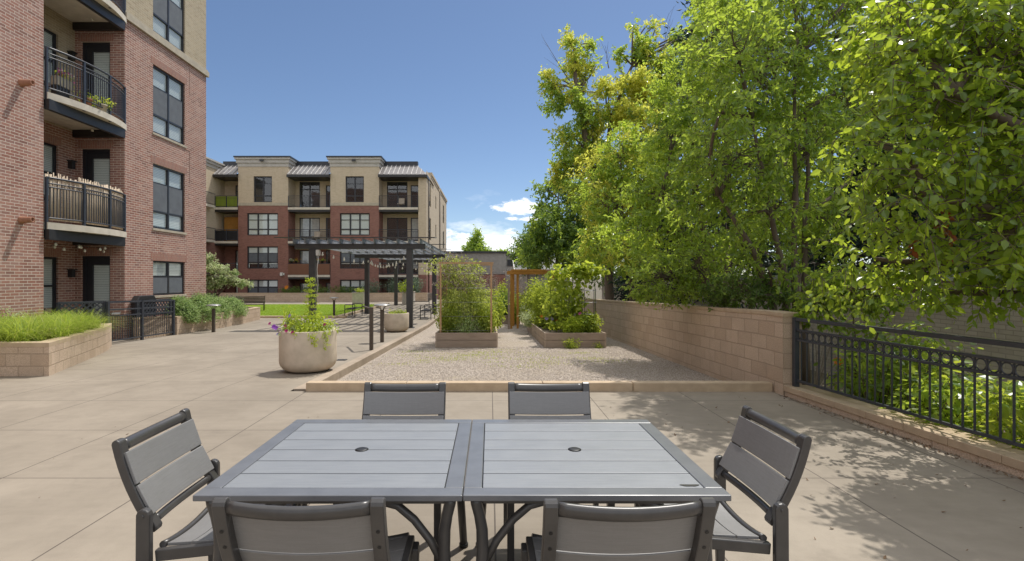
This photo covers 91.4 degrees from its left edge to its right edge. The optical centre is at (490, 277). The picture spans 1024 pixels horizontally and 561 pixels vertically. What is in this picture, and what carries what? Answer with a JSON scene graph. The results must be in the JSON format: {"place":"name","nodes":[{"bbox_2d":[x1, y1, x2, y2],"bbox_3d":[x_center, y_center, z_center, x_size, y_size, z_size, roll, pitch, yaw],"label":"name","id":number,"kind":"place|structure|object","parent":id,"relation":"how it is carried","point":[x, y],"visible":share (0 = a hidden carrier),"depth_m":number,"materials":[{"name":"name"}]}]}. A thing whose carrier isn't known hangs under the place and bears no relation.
{"place":"outdoors","nodes":[
{"label":"outdoors","id":0,"kind":"place"},
{"bbox_2d":[0,299,445,390],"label":"walkway","id":1,"kind":"structure","parent":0,"point":[243,357],"depth_m":9.74,"materials":[{"name":"beige concrete"}]},
{"bbox_2d":[0,323,111,375],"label":"grass planter","id":2,"kind":"object","parent":1,"relation":"on","point":[47,357],"visible":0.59,"depth_m":8.21,"materials":[{"name":"stone"}]},
{"bbox_2d":[0,307,143,341],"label":"ornamental grass","id":3,"kind":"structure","parent":2,"relation":"on","point":[26,327],"depth_m":9.22,"materials":[{"name":"plant"}]},
{"bbox_2d":[56,301,104,322],"bbox_3d":[-10.110,0.982,12.365,0.078,0.805,0.962,0,0,45],"label":"lattice fence","id":4,"kind":"object","parent":2,"relation":"on","point":[68,304],"visible":0.45,"depth_m":12.39,"materials":[{"name":"metal"}]},
{"bbox_2d":[0,0,208,339],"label":"brick building","id":5,"kind":"structure","parent":1,"relation":"on","point":[141,145],"depth_m":14.27,"materials":[{"name":"brick"}]},
{"bbox_2d":[44,257,55,314],"bbox_3d":[-12.073,0.215,12.935,0.314,1.570,1.570,0,0,0],"label":"window","id":6,"kind":"structure","parent":5,"relation":"in","point":[49,262],"depth_m":13.61,"materials":[{"name":"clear glass"}]},
{"bbox_2d":[44,142,55,176],"bbox_3d":[-11.958,-2.845,12.935,0.084,1.570,1.570,0,0,0],"label":"window","id":7,"kind":"structure","parent":5,"relation":"in","point":[49,149],"depth_m":13.58,"materials":[{"name":"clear glass"}]},
{"bbox_2d":[44,28,55,87],"bbox_3d":[-11.958,-5.905,12.935,0.084,1.570,1.570,0,0,0],"label":"window","id":8,"kind":"structure","parent":5,"relation":"in","point":[49,37],"depth_m":13.61,"materials":[{"name":"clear glass"}]},
{"bbox_2d":[45,172,122,229],"bbox_3d":[-10.349,-1.944,12.996,0.275,1.148,2.507,0,0,0],"label":"reed screen","id":9,"kind":"object","parent":5,"relation":"attached to","point":[93,196],"visible":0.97,"depth_m":12.51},
{"bbox_2d":[83,256,109,321],"bbox_3d":[-11.270,0.550,14.344,0.820,2.360,0.131,0,0,0],"label":"door","id":10,"kind":"structure","parent":5,"relation":"in","point":[96,269],"depth_m":14.37,"materials":[{"name":"black glass"}]},
{"bbox_2d":[83,149,109,228],"bbox_3d":[-11.270,-2.510,14.355,0.820,2.360,0.070,0,0,0],"label":"door","id":11,"kind":"structure","parent":5,"relation":"in","point":[96,162],"depth_m":14.34,"materials":[{"name":"black glass"}]},
{"bbox_2d":[83,43,109,112],"bbox_3d":[-11.270,-5.570,14.344,0.820,2.360,0.131,0,0,0],"label":"door","id":12,"kind":"structure","parent":5,"relation":"in","point":[97,55],"depth_m":14.37,"materials":[{"name":"black glass"}]},
{"bbox_2d":[153,261,183,295],"bbox_3d":[-10.643,0.005,16.285,0.314,1.090,1.630,0,0,0],"label":"window","id":13,"kind":"structure","parent":5,"relation":"in","point":[168,277],"depth_m":16.28,"materials":[{"name":"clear glass"}]},
{"bbox_2d":[153,164,183,231],"bbox_3d":[-10.643,-2.555,16.285,0.314,2.010,1.630,0,0,0],"label":"window","id":14,"kind":"structure","parent":5,"relation":"in","point":[168,185],"depth_m":16.28,"materials":[{"name":"grey glass"}]},
{"bbox_2d":[153,65,183,144],"bbox_3d":[-10.643,-5.575,16.285,0.314,2.110,1.630,0,0,0],"label":"window","id":15,"kind":"structure","parent":5,"relation":"in","point":[168,93],"depth_m":16.28,"materials":[{"name":"grey glass"}]},
{"bbox_2d":[153,0,183,52],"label":"window","id":16,"kind":"structure","parent":5,"relation":"in","point":[168,15],"depth_m":16.44,"materials":[{"name":"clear glass"}]},
{"bbox_2d":[105,299,174,340],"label":"gate","id":17,"kind":"structure","parent":1,"relation":"on","point":[108,310],"depth_m":14.10,"materials":[{"name":"metal"}]},
{"bbox_2d":[131,295,155,336],"bbox_3d":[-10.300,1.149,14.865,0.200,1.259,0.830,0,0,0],"label":"barbecue grill","id":18,"kind":"object","parent":1,"relation":"on","point":[146,297],"visible":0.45,"depth_m":14.57,"materials":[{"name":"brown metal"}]},
{"bbox_2d":[133,315,171,338],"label":"recess wall","id":19,"kind":"structure","parent":1,"relation":"on","point":[157,325],"depth_m":14.98,"materials":[{"name":"concrete"}]},
{"bbox_2d":[135,299,171,317],"bbox_3d":[-10.125,0.926,15.060,0.056,0.545,1.496,0,0,1],"label":"lattice fence","id":20,"kind":"object","parent":19,"relation":"on","point":[137,305],"visible":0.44,"depth_m":15.11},
{"bbox_2d":[175,307,259,334],"bbox_3d":[-12.217,1.711,20.025,4.584,0.977,8.375,0,0,0],"label":"hedge planter","id":21,"kind":"object","parent":1,"relation":"on","point":[182,327],"visible":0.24,"depth_m":18.72,"materials":[{"name":"stone"}]},
{"bbox_2d":[165,295,203,323],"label":"rounded bush","id":22,"kind":"object","parent":21,"relation":"in","point":[186,309],"visible":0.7,"depth_m":16.43,"materials":[{"name":"green plant"}]},
{"bbox_2d":[188,292,221,323],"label":"rounded bush","id":23,"kind":"object","parent":21,"relation":"in","point":[202,301],"visible":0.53,"depth_m":17.53,"materials":[{"name":"green plant"}]},
{"bbox_2d":[206,293,233,319],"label":"rounded bush","id":24,"kind":"object","parent":21,"relation":"in","point":[225,307],"visible":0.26,"depth_m":19.23,"materials":[{"name":"green plant"}]},
{"bbox_2d":[206,252,253,296],"bbox_3d":[-12.052,0.154,22.257,2.878,2.724,1.486,0,0,-21],"label":"pale tree","id":25,"kind":"object","parent":21,"relation":"in","point":[221,279],"visible":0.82,"depth_m":22.11,"materials":[{"name":"green plant"}]},
{"bbox_2d":[219,295,248,317],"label":"rounded bush","id":26,"kind":"object","parent":21,"relation":"in","point":[237,305],"visible":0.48,"depth_m":20.71,"materials":[{"name":"green plant"}]},
{"bbox_2d":[279,328,336,372],"bbox_3d":[-3.130,1.241,8.600,0.940,0.710,0.940,0,0,0],"label":"round planter","id":27,"kind":"object","parent":1,"relation":"on","point":[300,353],"visible":0.88,"depth_m":8.20,"materials":[{"name":"concrete"}]},
{"bbox_2d":[277,311,340,334],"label":"lime plant","id":28,"kind":"object","parent":27,"relation":"in","point":[303,327],"visible":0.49,"depth_m":8.46,"materials":[{"name":"green plant"}]},
{"bbox_2d":[299,277,321,318],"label":"tall fern weed","id":29,"kind":"object","parent":27,"relation":"in","point":[310,285],"visible":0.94,"depth_m":8.69,"materials":[{"name":"green plant"}]},
{"bbox_2d":[217,293,426,301],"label":"foundation planter","id":30,"kind":"object","parent":1,"relation":"on","point":[321,297],"visible":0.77,"depth_m":41.20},
{"bbox_2d":[260,303,388,317],"bbox_3d":[-13.008,1.942,30.343,11.985,0.215,12.085,0,0,0],"label":"lawn edging","id":31,"kind":"object","parent":1,"relation":"on","point":[348,314],"visible":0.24,"depth_m":24.30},
{"bbox_2d":[274,237,458,327],"bbox_3d":[-5.000,0.224,28.192,5.900,3.552,19.635,0,0,0],"label":"pergola","id":32,"kind":"object","parent":1,"relation":"on","point":[390,251],"visible":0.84,"depth_m":19.20,"materials":[{"name":"grey metal"}]},
{"bbox_2d":[362,306,372,349],"bbox_3d":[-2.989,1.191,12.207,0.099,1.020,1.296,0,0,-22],"label":"bollard","id":33,"kind":"object","parent":1,"relation":"on","point":[370,328],"visible":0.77,"depth_m":11.61,"materials":[{"name":"brown metal"}]},
{"bbox_2d":[293,315,442,390],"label":"walk kerb","id":34,"kind":"structure","parent":1,"relation":"on","point":[339,372],"depth_m":10.29,"materials":[{"name":"concrete"}]},
{"bbox_2d":[384,312,408,331],"bbox_3d":[-3.210,1.520,17.150,0.840,0.640,0.840,0,0,0],"label":"round planter","id":35,"kind":"object","parent":1,"relation":"on","point":[396,322],"visible":0.96,"depth_m":16.80,"materials":[{"name":"concrete"}]},
{"bbox_2d":[244,304,374,315],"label":"lawn grass","id":36,"kind":"structure","parent":0,"point":[299,309],"depth_m":29.96,"materials":[{"name":"plant"}]},
{"bbox_2d":[206,156,446,298],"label":"apartment building","id":37,"kind":"structure","parent":0,"point":[332,196],"depth_m":45.21,"materials":[{"name":"brick"}]},
{"bbox_2d":[224,217,237,240],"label":"bamboo blind","id":38,"kind":"object","parent":37,"relation":"attached to","point":[230,222],"visible":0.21,"depth_m":46.40,"materials":[{"name":"brown wood"}]},
{"bbox_2d":[248,280,277,292],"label":"window","id":39,"kind":"structure","parent":37,"relation":"in","point":[260,286],"depth_m":45.33,"materials":[{"name":"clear glass"}]},
{"bbox_2d":[248,246,277,268],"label":"window","id":40,"kind":"structure","parent":37,"relation":"in","point":[259,257],"depth_m":45.33,"materials":[{"name":"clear glass"}]},
{"bbox_2d":[248,213,277,234],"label":"window","id":41,"kind":"structure","parent":37,"relation":"in","point":[258,223],"depth_m":45.38,"materials":[{"name":"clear glass"}]},
{"bbox_2d":[254,176,271,201],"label":"window","id":42,"kind":"structure","parent":37,"relation":"in","point":[262,184],"depth_m":45.62,"materials":[{"name":"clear glass"}]},
{"bbox_2d":[300,218,319,240],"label":"balcony door","id":43,"kind":"structure","parent":37,"relation":"in","point":[305,223],"depth_m":46.96,"materials":[{"name":"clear glass"}]},
{"bbox_2d":[300,182,319,205],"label":"balcony door","id":44,"kind":"structure","parent":37,"relation":"in","point":[312,189],"depth_m":47.20,"materials":[{"name":"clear glass"}]},
{"bbox_2d":[340,280,363,292],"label":"window","id":45,"kind":"structure","parent":37,"relation":"in","point":[349,283],"depth_m":45.38,"materials":[{"name":"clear glass"}]},
{"bbox_2d":[340,252,363,268],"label":"window","id":46,"kind":"structure","parent":37,"relation":"in","point":[348,263],"depth_m":45.33,"materials":[{"name":"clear glass"}]},
{"bbox_2d":[340,213,369,234],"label":"window","id":47,"kind":"structure","parent":37,"relation":"in","point":[350,223],"depth_m":45.38,"materials":[{"name":"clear glass"}]},
{"bbox_2d":[346,176,363,201],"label":"window","id":48,"kind":"structure","parent":37,"relation":"in","point":[354,184],"depth_m":45.62,"materials":[{"name":"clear glass"}]},
{"bbox_2d":[387,218,406,240],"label":"balcony door","id":49,"kind":"structure","parent":37,"relation":"in","point":[392,223],"depth_m":47.20,"materials":[{"name":"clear glass"}]},
{"bbox_2d":[387,182,406,205],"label":"balcony door","id":50,"kind":"structure","parent":37,"relation":"in","point":[394,189],"depth_m":47.20,"materials":[{"name":"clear glass"}]},
{"bbox_2d":[291,279,601,390],"bbox_3d":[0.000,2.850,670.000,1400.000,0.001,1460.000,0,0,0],"label":"ground","id":51,"kind":"structure","parent":0,"point":[598,294],"depth_m":123.82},
{"bbox_2d":[461,224,492,250],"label":"tree","id":52,"kind":"object","parent":51,"relation":"on","point":[475,243],"visible":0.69,"depth_m":91.23,"materials":[{"name":"green plant"}]},
{"bbox_2d":[0,391,1023,560],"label":"patio","id":53,"kind":"structure","parent":0,"point":[64,496],"depth_m":3.90,"materials":[{"name":"beige concrete"}]},
{"bbox_2d":[111,408,301,560],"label":"patio chair","id":54,"kind":"object","parent":53,"relation":"on","point":[149,497],"visible":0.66,"depth_m":2.19,"materials":[{"name":"grey plastic"}]},
{"bbox_2d":[211,497,418,560],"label":"patio chair","id":55,"kind":"object","parent":53,"relation":"on","point":[356,531],"visible":1,"depth_m":1.54,"materials":[{"name":"grey plastic"}]},
{"bbox_2d":[193,419,471,560],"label":"patio table","id":56,"kind":"object","parent":53,"relation":"on","point":[396,464],"visible":0.91,"depth_m":2.19,"materials":[{"name":"metal"}]},
{"bbox_2d":[333,382,445,560],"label":"patio chair","id":57,"kind":"object","parent":53,"relation":"on","point":[404,399],"visible":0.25,"depth_m":3.14,"materials":[{"name":"grey metal"}]},
{"bbox_2d":[306,381,772,391],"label":"front kerb","id":58,"kind":"structure","parent":53,"relation":"on","point":[594,386],"depth_m":6.81,"materials":[{"name":"concrete"}]},
{"bbox_2d":[503,382,614,560],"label":"patio chair","id":59,"kind":"object","parent":53,"relation":"on","point":[548,399],"visible":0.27,"depth_m":3.14,"materials":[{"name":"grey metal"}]},
{"bbox_2d":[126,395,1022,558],"bbox_3d":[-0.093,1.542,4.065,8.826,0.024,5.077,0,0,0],"label":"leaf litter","id":60,"kind":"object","parent":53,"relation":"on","point":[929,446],"visible":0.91,"depth_m":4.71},
{"bbox_2d":[463,419,730,560],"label":"patio table","id":61,"kind":"object","parent":53,"relation":"on","point":[529,464],"visible":0.9,"depth_m":2.18,"materials":[{"name":"metal"}]},
{"bbox_2d":[521,497,716,560],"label":"patio chair","id":62,"kind":"object","parent":53,"relation":"on","point":[671,532],"visible":1,"depth_m":1.53,"materials":[{"name":"grey plastic"}]},
{"bbox_2d":[580,298,801,394],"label":"block wall","id":63,"kind":"structure","parent":53,"relation":"on","point":[731,344],"depth_m":8.69,"materials":[{"name":"concrete"}]},
{"bbox_2d":[634,405,811,560],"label":"patio chair","id":64,"kind":"object","parent":53,"relation":"on","point":[773,489],"visible":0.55,"depth_m":2.24,"materials":[{"name":"grey plastic"}]},
{"bbox_2d":[783,385,1023,478],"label":"kerb wall","id":65,"kind":"structure","parent":53,"relation":"on","point":[1003,457],"depth_m":4.74,"materials":[{"name":"concrete"}]},
{"bbox_2d":[792,317,1023,447],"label":"iron fence","id":66,"kind":"object","parent":65,"relation":"on","point":[797,337],"visible":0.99,"depth_m":4.90,"materials":[{"name":"metal"}]},
{"bbox_2d":[336,321,721,381],"bbox_3d":[0.650,1.875,20.450,6.500,0.400,27.100,0,0,0],"label":"gravel bed","id":67,"kind":"object","parent":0,"point":[520,337],"visible":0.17,"depth_m":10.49,"materials":[{"name":"gravel"}]},
{"bbox_2d":[435,322,497,347],"bbox_3d":[-0.630,1.731,15.949,1.660,0.543,5.302,0,0,0],"label":"raised bed","id":68,"kind":"object","parent":67,"relation":"on","point":[466,340],"visible":0.75,"depth_m":13.30,"materials":[{"name":"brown wood"}]},
{"bbox_2d":[434,302,459,332],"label":"bean plant","id":69,"kind":"object","parent":68,"relation":"on","point":[450,317],"visible":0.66,"depth_m":13.61,"materials":[{"name":"green plant"}]},
{"bbox_2d":[421,251,503,332],"bbox_3d":[-0.769,0.461,14.294,2.320,2.433,2.283,0,0,0],"label":"shrub","id":70,"kind":"object","parent":68,"relation":"on","point":[473,298],"visible":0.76,"depth_m":13.78,"materials":[{"name":"green plant"}]},
{"bbox_2d":[438,262,493,332],"bbox_3d":[-0.650,0.694,14.357,1.480,2.237,1.929,0,0,0],"label":"vine frame","id":71,"kind":"object","parent":68,"relation":"on","point":[490,264],"visible":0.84,"depth_m":13.40,"materials":[{"name":"brown wood"}]},
{"bbox_2d":[450,312,481,333],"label":"dark herb","id":72,"kind":"object","parent":68,"relation":"on","point":[467,322],"visible":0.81,"depth_m":13.51,"materials":[{"name":"green plant"}]},
{"bbox_2d":[473,299,500,332],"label":"bean plant","id":73,"kind":"object","parent":68,"relation":"on","point":[487,311],"visible":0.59,"depth_m":13.65,"materials":[{"name":"green plant"}]},
{"bbox_2d":[486,289,509,328],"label":"side plant","id":74,"kind":"object","parent":68,"relation":"on","point":[500,305],"visible":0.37,"depth_m":16.28,"materials":[{"name":"green plant"}]},
{"bbox_2d":[388,348,631,367],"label":"gravel weeds","id":75,"kind":"object","parent":67,"relation":"on","point":[498,357],"visible":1,"depth_m":11.13,"materials":[{"name":"green plant"}]},
{"bbox_2d":[507,269,554,328],"bbox_3d":[1.735,0.863,21.035,2.030,2.425,1.970,0,0,0],"label":"arbour","id":76,"kind":"object","parent":67,"relation":"on","point":[513,272],"visible":0.63,"depth_m":20.25,"materials":[{"name":"brown wood"}]},
{"bbox_2d":[527,323,605,347],"bbox_3d":[2.260,1.744,16.424,1.640,0.573,6.352,0,0,0],"label":"raised bed","id":77,"kind":"object","parent":67,"relation":"on","point":[545,338],"visible":0.69,"depth_m":13.25,"materials":[{"name":"beige stone"}]},
{"bbox_2d":[518,277,548,321],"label":"vegetable plant","id":78,"kind":"object","parent":77,"relation":"in","point":[529,295],"visible":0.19,"depth_m":18.39,"materials":[{"name":"green plant"}]},
{"bbox_2d":[524,277,555,326],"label":"vegetable plant","id":79,"kind":"object","parent":77,"relation":"in","point":[536,299],"visible":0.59,"depth_m":16.42,"materials":[{"name":"green plant"}]},
{"bbox_2d":[537,290,567,329],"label":"vegetable plant","id":80,"kind":"object","parent":77,"relation":"in","point":[547,314],"visible":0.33,"depth_m":15.28,"materials":[{"name":"green plant"}]},
{"bbox_2d":[559,314,584,336],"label":"vegetable plant","id":81,"kind":"object","parent":77,"relation":"in","point":[573,325],"visible":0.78,"depth_m":13.47,"materials":[{"name":"green plant"}]},
{"bbox_2d":[542,260,609,330],"bbox_3d":[2.431,0.498,14.253,1.916,2.171,1.136,0,0,0],"label":"squash vine","id":82,"kind":"object","parent":77,"relation":"on","point":[578,273],"visible":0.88,"depth_m":14.17,"materials":[{"name":"green plant"}]},
{"bbox_2d":[577,308,603,332],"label":"vegetable plant","id":83,"kind":"object","parent":77,"relation":"in","point":[589,326],"visible":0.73,"depth_m":13.55,"materials":[{"name":"green plant"}]},
{"bbox_2d":[206,0,1015,278],"label":"sky","id":84,"kind":"structure","parent":0,"point":[450,87],"materials":[{"name":"blue"}]},
{"bbox_2d":[574,314,1019,440],"bbox_3d":[5.745,2.170,14.000,3.210,0.400,40.000,0,0,0],"label":"alley bed","id":85,"kind":"object","parent":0,"point":[827,386],"depth_m":9.80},
{"bbox_2d":[536,5,698,299],"bbox_3d":[7.166,-5.967,24.354,9.950,16.573,4.526,0,0,-20],"label":"yellowing maple","id":86,"kind":"object","parent":85,"relation":"on","point":[622,103],"visible":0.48,"depth_m":24.07,"materials":[{"name":"green plant"}]},
{"bbox_2d":[559,119,689,300],"bbox_3d":[4.633,-1.642,17.016,4.275,7.867,4.717,0,0,0],"label":"wall tree","id":87,"kind":"object","parent":85,"relation":"on","point":[622,156],"visible":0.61,"depth_m":16.98,"materials":[{"name":"green plant"}]},
{"bbox_2d":[619,236,733,311],"bbox_3d":[3.508,0.614,9.478,2.082,2.794,1.529,0,0,17],"label":"leaning bush","id":88,"kind":"object","parent":85,"relation":"on","point":[683,279],"visible":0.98,"depth_m":9.42,"materials":[{"name":"green plant"}]},
{"bbox_2d":[696,267,797,311],"bbox_3d":[4.158,0.891,8.381,1.273,2.221,2.023,0,0,0],"label":"shrub","id":89,"kind":"object","parent":85,"relation":"on","point":[727,291],"visible":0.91,"depth_m":7.97,"materials":[{"name":"green plant"}]},
{"bbox_2d":[593,0,916,306],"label":"roadside tree","id":90,"kind":"object","parent":85,"relation":"on","point":[673,125],"visible":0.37,"depth_m":11.48,"materials":[{"name":"green plant"}]},
{"bbox_2d":[656,0,931,385],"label":"many stemmed tree","id":91,"kind":"object","parent":85,"relation":"on","point":[762,34],"visible":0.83,"depth_m":8.01,"materials":[{"name":"green plant"}]},
{"bbox_2d":[809,262,872,388],"bbox_3d":[5.720,0.863,8.589,1.920,2.283,0.947,0,0,-11],"label":"bare shrub","id":92,"kind":"object","parent":85,"relation":"on","point":[816,382],"visible":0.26,"depth_m":8.58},
{"bbox_2d":[788,262,928,391],"bbox_3d":[4.732,0.895,6.556,1.471,2.238,1.096,0,0,17],"label":"sapling","id":93,"kind":"object","parent":85,"relation":"on","point":[875,309],"visible":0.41,"depth_m":6.46,"materials":[{"name":"green plant"}]},
{"bbox_2d":[813,337,938,418],"bbox_3d":[4.695,1.395,6.115,1.265,1.321,1.302,0,0,32],"label":"undergrowth bush","id":94,"kind":"object","parent":85,"relation":"on","point":[871,381],"visible":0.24,"depth_m":5.96,"materials":[{"name":"green plant"}]},
{"bbox_2d":[823,312,956,406],"bbox_3d":[5.692,1.114,7.199,1.489,1.943,1.431,0,0,39],"label":"undergrowth bush","id":95,"kind":"object","parent":85,"relation":"on","point":[906,327],"visible":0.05,"depth_m":7.15,"materials":[{"name":"green plant"}]},
{"bbox_2d":[832,319,992,408],"bbox_3d":[5.343,1.306,6.440,1.533,1.546,1.417,0,0,0],"label":"undergrowth bush","id":96,"kind":"object","parent":85,"relation":"on","point":[902,341],"visible":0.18,"depth_m":6.42,"materials":[{"name":"green plant"}]},
{"bbox_2d":[804,0,1023,336],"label":"pear tree","id":97,"kind":"object","parent":85,"relation":"on","point":[978,89],"visible":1,"depth_m":4.21,"materials":[{"name":"green plant"}]},
{"bbox_2d":[880,359,1023,438],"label":"undergrowth bush","id":98,"kind":"object","parent":85,"relation":"on","point":[925,395],"visible":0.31,"depth_m":4.92,"materials":[{"name":"green plant"}]},
{"bbox_2d":[893,354,1023,442],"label":"undergrowth bush","id":99,"kind":"object","parent":85,"relation":"on","point":[945,372],"visible":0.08,"depth_m":5.38,"materials":[{"name":"green plant"}]},
{"bbox_2d":[960,377,1023,449],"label":"undergrowth bush","id":100,"kind":"object","parent":85,"relation":"on","point":[1006,410],"visible":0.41,"depth_m":4.45,"materials":[{"name":"green plant"}]},
{"label":"far path","id":101,"kind":"structure","parent":0,"visible":0},
{"bbox_2d":[442,251,515,295],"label":"building","id":102,"kind":"structure","parent":101,"relation":"on","point":[501,264],"depth_m":58.00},
{"bbox_2d":[506,218,548,290],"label":"distant tree","id":103,"kind":"object","parent":101,"relation":"on","point":[522,239],"visible":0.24,"depth_m":45.96,"materials":[{"name":"green plant"}]},
{"bbox_2d":[512,257,568,294],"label":"garden shed","id":104,"kind":"structure","parent":101,"relation":"on","point":[538,277],"depth_m":48.20,"materials":[{"name":"grey"}]},
{"bbox_2d":[513,171,597,279],"bbox_3d":[4.927,-2.933,34.074,6.804,10.249,6.870,0,0,0],"label":"dark tree","id":105,"kind":"object","parent":101,"relation":"on","point":[541,248],"visible":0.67,"depth_m":33.26,"materials":[{"name":"green plant"}]},
{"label":"alley lane","id":106,"kind":"structure","parent":0,"visible":0},
{"bbox_2d":[613,192,696,301],"bbox_3d":[8.471,-1.603,25.460,5.581,8.094,5.882,0,0,0],"label":"conifer","id":107,"kind":"object","parent":106,"relation":"on","point":[622,297],"visible":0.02,"depth_m":25.43,"materials":[{"name":"green plant"}]},
{"bbox_2d":[607,0,840,307],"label":"conifer","id":108,"kind":"object","parent":106,"relation":"on","point":[726,225],"visible":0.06,"depth_m":18.30,"materials":[{"name":"green plant"}]},
{"bbox_2d":[661,106,850,275],"bbox_3d":[12.525,-2.831,23.628,10.894,10.406,8.347,0,0,0],"label":"broad tree","id":109,"kind":"object","parent":106,"relation":"on","point":[747,227],"visible":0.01,"depth_m":22.43,"materials":[{"name":"green plant"}]},
{"bbox_2d":[601,273,1023,406],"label":"alley wall","id":110,"kind":"structure","parent":106,"relation":"on","point":[1002,330],"depth_m":7.79,"materials":[{"name":"grey paint"}]},
{"bbox_2d":[774,20,997,274],"bbox_3d":[10.277,-2.400,12.831,5.919,9.500,6.068,0,0,0],"label":"conifer","id":111,"kind":"object","parent":106,"relation":"on","point":[858,243],"visible":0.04,"depth_m":12.35,"materials":[{"name":"green plant"}]},
{"bbox_2d":[888,140,1023,272],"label":"broad tree","id":112,"kind":"object","parent":106,"relation":"on","point":[951,226],"visible":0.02,"depth_m":10.52,"materials":[{"name":"green plant"}]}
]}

